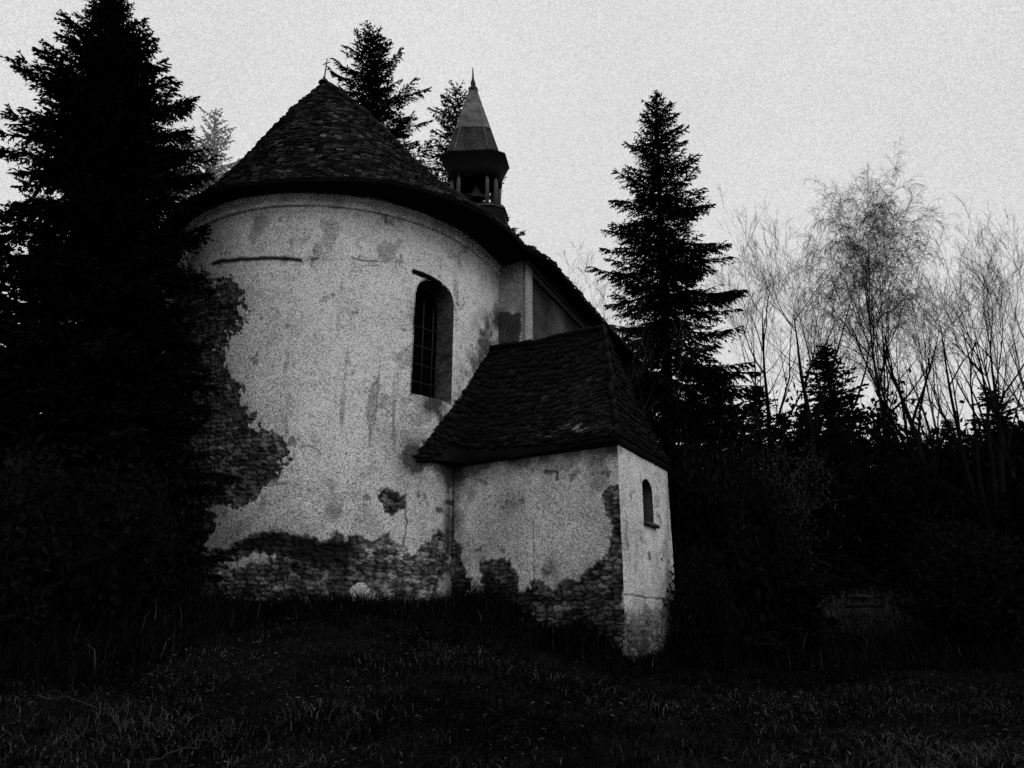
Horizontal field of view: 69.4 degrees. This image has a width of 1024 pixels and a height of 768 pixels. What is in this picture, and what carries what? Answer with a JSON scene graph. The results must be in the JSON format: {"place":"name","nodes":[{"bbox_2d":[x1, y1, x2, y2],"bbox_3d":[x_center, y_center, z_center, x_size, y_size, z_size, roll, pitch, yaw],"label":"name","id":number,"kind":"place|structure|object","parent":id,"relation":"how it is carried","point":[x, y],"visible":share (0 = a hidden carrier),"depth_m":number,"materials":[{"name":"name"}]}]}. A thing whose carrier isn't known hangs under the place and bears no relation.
{"place":"outdoors","nodes":[
{"label":"outdoors","id":0,"kind":"place"},
{"bbox_2d":[0,566,1023,767],"bbox_3d":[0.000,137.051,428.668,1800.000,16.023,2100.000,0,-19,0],"label":"ground","id":1,"kind":"structure","parent":0,"point":[598,754],"depth_m":7.21,"materials":[{"name":"plant"}]},
{"bbox_2d":[0,233,67,476],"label":"young spruce","id":2,"kind":"object","parent":1,"relation":"on","point":[3,263],"visible":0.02,"depth_m":16.05,"materials":[{"name":"black plant"}]},
{"bbox_2d":[0,243,72,457],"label":"young spruce","id":3,"kind":"object","parent":1,"relation":"on","point":[15,299],"depth_m":15.76,"materials":[{"name":"black plant"}]},
{"bbox_2d":[36,686,130,742],"bbox_3d":[-3.661,2.868,6.433,1.834,0.413,0.326,-13,-23,34],"label":"fallen branch","id":4,"kind":"object","parent":1,"relation":"on","point":[85,703],"visible":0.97,"depth_m":6.39,"materials":[{"name":"black wood"}]},
{"bbox_2d":[0,414,187,658],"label":"bush","id":5,"kind":"object","parent":1,"relation":"on","point":[95,582],"visible":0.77,"depth_m":9.48,"materials":[{"name":"black plant"}]},
{"bbox_2d":[0,224,216,540],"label":"young spruce","id":6,"kind":"object","parent":1,"relation":"on","point":[11,344],"visible":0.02,"depth_m":14.29,"materials":[{"name":"black plant"}]},
{"bbox_2d":[0,0,241,615],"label":"spruce tree","id":7,"kind":"object","parent":1,"relation":"on","point":[98,135],"visible":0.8,"depth_m":13.35,"materials":[{"name":"black plant"}]},
{"bbox_2d":[22,339,233,622],"bbox_3d":[-6.813,1.965,13.011,4.514,5.737,4.938,12,-22,-31],"label":"young spruce","id":8,"kind":"object","parent":1,"relation":"on","point":[153,396],"visible":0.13,"depth_m":12.81,"materials":[{"name":"black plant"}]},
{"bbox_2d":[47,439,214,627],"bbox_3d":[-5.999,2.591,11.201,2.205,3.408,2.773,2,-19,-6],"label":"bush","id":9,"kind":"object","parent":1,"relation":"on","point":[96,493],"visible":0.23,"depth_m":11.01,"materials":[{"name":"black plant"}]},
{"bbox_2d":[147,126,214,378],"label":"spruce tree","id":10,"kind":"object","parent":1,"relation":"on","point":[190,192],"visible":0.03,"depth_m":39.39,"materials":[{"name":"plant"}]},
{"bbox_2d":[146,722,244,761],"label":"fallen branch","id":11,"kind":"object","parent":1,"relation":"on","point":[188,747],"visible":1,"depth_m":5.48,"materials":[{"name":"black wood"}]},
{"bbox_2d":[162,107,241,353],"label":"spruce tree","id":12,"kind":"object","parent":1,"relation":"on","point":[219,172],"visible":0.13,"depth_m":42.42,"materials":[{"name":"grey plant"}]},
{"bbox_2d":[326,19,437,169],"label":"spruce tree","id":13,"kind":"object","parent":1,"relation":"on","point":[376,102],"visible":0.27,"depth_m":32.66,"materials":[{"name":"black plant"}]},
{"bbox_2d":[153,58,677,660],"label":"church","id":14,"kind":"structure","parent":1,"relation":"on","point":[413,364],"depth_m":14.52,"materials":[{"name":"paint"}]},
{"bbox_2d":[410,269,453,403],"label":"window","id":15,"kind":"structure","parent":14,"relation":"in","point":[432,351],"depth_m":15.86,"materials":[{"name":"glass"}]},
{"bbox_2d":[420,80,525,236],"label":"spruce tree","id":16,"kind":"object","parent":1,"relation":"on","point":[451,118],"visible":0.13,"depth_m":36.66,"materials":[{"name":"black plant"}]},
{"bbox_2d":[0,568,1023,694],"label":"weeds","id":17,"kind":"object","parent":1,"relation":"on","point":[573,639],"visible":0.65,"depth_m":12.20,"materials":[{"name":"black plant"}]},
{"bbox_2d":[845,594,876,598],"bbox_3d":[9.784,5.964,20.739,0.919,0.132,0.127,3,-19,-8],"label":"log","id":18,"kind":"object","parent":17,"relation":"on","point":[856,596],"visible":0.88,"depth_m":20.69,"materials":[{"name":"wood"}]},
{"bbox_2d":[555,236,719,442],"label":"bare tree","id":19,"kind":"object","parent":1,"relation":"on","point":[642,370],"visible":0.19,"depth_m":25.22,"materials":[{"name":"grey plant"}]},
{"bbox_2d":[585,89,766,549],"bbox_3d":[5.552,-1.970,27.008,6.318,20.794,6.214,7,-20,-19],"label":"spruce tree","id":20,"kind":"object","parent":1,"relation":"on","point":[666,251],"visible":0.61,"depth_m":26.85,"materials":[{"name":"black plant"}]},
{"bbox_2d":[656,398,796,659],"bbox_3d":[4.475,3.594,16.300,3.575,7.016,3.702,0,-19,0],"label":"bush","id":21,"kind":"object","parent":1,"relation":"on","point":[730,529],"visible":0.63,"depth_m":15.76,"materials":[{"name":"black plant"}]},
{"bbox_2d":[656,392,840,657],"bbox_3d":[4.890,3.664,18.271,5.561,7.067,6.083,-10,-21,27],"label":"young spruce","id":22,"kind":"object","parent":1,"relation":"on","point":[693,416],"visible":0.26,"depth_m":18.29,"materials":[{"name":"black plant"}]},
{"bbox_2d":[674,404,849,608],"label":"young spruce","id":23,"kind":"object","parent":1,"relation":"on","point":[829,554],"visible":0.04,"depth_m":21.78,"materials":[{"name":"black plant"}]},
{"bbox_2d":[669,371,860,640],"bbox_3d":[6.434,3.624,19.806,5.213,8.431,6.047,-10,-21,28],"label":"bush","id":24,"kind":"object","parent":1,"relation":"on","point":[797,499],"visible":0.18,"depth_m":19.25,"materials":[{"name":"black plant"}]},
{"bbox_2d":[703,204,842,479],"bbox_3d":[10.630,0.008,29.256,5.289,15.144,4.938,-11,-21,29],"label":"bare tree","id":25,"kind":"object","parent":1,"relation":"on","point":[764,369],"visible":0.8,"depth_m":29.16,"materials":[{"name":"grey plant"}]},
{"bbox_2d":[723,469,832,648],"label":"young spruce","id":26,"kind":"object","parent":1,"relation":"on","point":[803,600],"visible":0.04,"depth_m":17.48,"materials":[{"name":"black plant"}]},
{"bbox_2d":[708,232,848,423],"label":"bare tree","id":27,"kind":"object","parent":1,"relation":"on","point":[779,358],"visible":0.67,"depth_m":39.31,"materials":[{"name":"grey plant"}]},
{"bbox_2d":[661,364,898,643],"bbox_3d":[6.197,3.330,20.756,7.065,8.208,6.458,-4,-19,13],"label":"young spruce","id":28,"kind":"object","parent":1,"relation":"on","point":[719,389],"visible":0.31,"depth_m":21.20,"materials":[{"name":"black plant"}]},
{"bbox_2d":[720,197,844,390],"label":"bare tree","id":29,"kind":"object","parent":1,"relation":"on","point":[758,271],"visible":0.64,"depth_m":41.76,"materials":[{"name":"grey plant"}]},
{"bbox_2d":[697,206,867,394],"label":"bare tree","id":30,"kind":"object","parent":1,"relation":"on","point":[814,325],"visible":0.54,"depth_m":41.08,"materials":[{"name":"grey plant"}]},
{"bbox_2d":[760,412,810,475],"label":"young spruce","id":31,"kind":"object","parent":1,"relation":"on","point":[783,417],"visible":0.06,"depth_m":29.68,"materials":[{"name":"black plant"}]},
{"bbox_2d":[734,385,880,590],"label":"young spruce","id":32,"kind":"object","parent":1,"relation":"on","point":[766,421],"visible":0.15,"depth_m":26.29,"materials":[{"name":"black plant"}]},
{"bbox_2d":[779,459,850,584],"bbox_3d":[9.014,4.971,24.578,4.355,4.693,4.206,13,-22,-33],"label":"bush","id":33,"kind":"object","parent":1,"relation":"on","point":[832,530],"visible":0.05,"depth_m":23.91,"materials":[{"name":"black plant"}]},
{"bbox_2d":[718,177,926,572],"bbox_3d":[11.419,0.095,27.209,8.000,14.884,6.144,2,-19,1],"label":"bare tree","id":34,"kind":"object","parent":1,"relation":"on","point":[834,437],"visible":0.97,"depth_m":26.73,"materials":[{"name":"grey plant"}]},
{"bbox_2d":[770,378,900,566],"bbox_3d":[11.754,3.781,27.348,5.047,8.703,5.226,1,-19,-4],"label":"bush","id":35,"kind":"object","parent":1,"relation":"on","point":[802,431],"visible":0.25,"depth_m":26.48,"materials":[{"name":"black plant"}]},
{"bbox_2d":[785,344,896,501],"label":"young spruce","id":36,"kind":"object","parent":1,"relation":"on","point":[833,394],"visible":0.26,"depth_m":31.16,"materials":[{"name":"black plant"}]},
{"bbox_2d":[844,603,884,607],"bbox_3d":[9.446,5.934,19.799,1.116,0.132,0.127,2,-19,-7],"label":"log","id":37,"kind":"object","parent":1,"relation":"on","point":[858,605],"visible":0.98,"depth_m":19.76,"materials":[{"name":"black wood"}]},
{"bbox_2d":[798,368,952,543],"bbox_3d":[13.824,3.830,28.091,5.662,8.691,5.468,12,-22,-31],"label":"bush","id":38,"kind":"object","parent":1,"relation":"on","point":[878,430],"visible":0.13,"depth_m":27.73,"materials":[{"name":"black plant"}]},
{"bbox_2d":[782,135,971,437],"bbox_3d":[16.342,-2.457,33.044,8.733,19.700,7.351,5,-18,2],"label":"birch tree","id":39,"kind":"object","parent":1,"relation":"on","point":[852,246],"visible":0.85,"depth_m":33.64,"materials":[{"name":"grey plant"}]},
{"bbox_2d":[830,214,954,457],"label":"bare tree","id":40,"kind":"object","parent":1,"relation":"on","point":[903,415],"visible":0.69,"depth_m":28.85,"materials":[{"name":"grey plant"}]},
{"bbox_2d":[811,233,985,523],"bbox_3d":[13.397,0.646,24.968,5.911,12.888,4.770,-13,-22,33],"label":"bare tree","id":41,"kind":"object","parent":1,"relation":"on","point":[915,432],"visible":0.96,"depth_m":25.35,"materials":[{"name":"grey plant"}]},
{"bbox_2d":[824,208,981,425],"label":"bare tree","id":42,"kind":"object","parent":1,"relation":"on","point":[892,312],"visible":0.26,"depth_m":41.00,"materials":[{"name":"grey plant"}]},
{"bbox_2d":[863,251,951,435],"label":"bare tree","id":43,"kind":"object","parent":1,"relation":"on","point":[932,409],"visible":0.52,"depth_m":40.01,"materials":[{"name":"grey plant"}]},
{"bbox_2d":[846,411,996,521],"bbox_3d":[15.513,4.378,27.162,5.546,7.022,4.410,12,-22,-32],"label":"bush","id":44,"kind":"object","parent":1,"relation":"on","point":[947,447],"visible":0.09,"depth_m":26.98,"materials":[{"name":"black plant"}]},
{"bbox_2d":[852,495,1023,652],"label":"bush","id":45,"kind":"object","parent":1,"relation":"on","point":[928,548],"visible":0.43,"depth_m":17.32,"materials":[{"name":"black plant"}]},
{"bbox_2d":[868,199,1023,568],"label":"bare tree","id":46,"kind":"object","parent":1,"relation":"on","point":[1001,466],"visible":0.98,"depth_m":24.06,"materials":[{"name":"grey plant"}]},
{"bbox_2d":[922,445,973,536],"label":"young spruce","id":47,"kind":"object","parent":1,"relation":"on","point":[959,474],"visible":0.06,"depth_m":27.14,"materials":[{"name":"black plant"}]},
{"bbox_2d":[936,419,964,459],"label":"young spruce","id":48,"kind":"object","parent":1,"relation":"on","point":[952,424],"visible":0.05,"depth_m":34.98,"materials":[{"name":"black plant"}]},
{"bbox_2d":[895,239,1023,496],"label":"bare tree","id":49,"kind":"object","parent":1,"relation":"on","point":[1007,453],"visible":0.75,"depth_m":26.71,"materials":[{"name":"grey plant"}]},
{"bbox_2d":[904,196,1023,395],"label":"bare tree","id":50,"kind":"object","parent":1,"relation":"on","point":[975,305],"visible":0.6,"depth_m":41.61,"materials":[{"name":"grey plant"}]},
{"bbox_2d":[940,400,1023,494],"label":"bush","id":51,"kind":"object","parent":1,"relation":"on","point":[968,448],"visible":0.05,"depth_m":27.51,"materials":[{"name":"black plant"}]},
{"bbox_2d":[954,410,1023,515],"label":"bush","id":52,"kind":"object","parent":1,"relation":"on","point":[1016,450],"visible":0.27,"depth_m":25.83,"materials":[{"name":"black plant"}]},
{"bbox_2d":[955,211,1023,413],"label":"bare tree","id":53,"kind":"object","parent":1,"relation":"on","point":[1002,306],"visible":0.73,"depth_m":37.02,"materials":[{"name":"grey plant"}]},
{"bbox_2d":[956,386,1023,506],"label":"young spruce","id":54,"kind":"object","parent":1,"relation":"on","point":[982,399],"visible":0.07,"depth_m":27.81,"materials":[{"name":"black plant"}]},
{"bbox_2d":[0,0,1023,466],"label":"sky","id":55,"kind":"structure","parent":0,"point":[772,95],"materials":[{"name":"white"}]}
]}

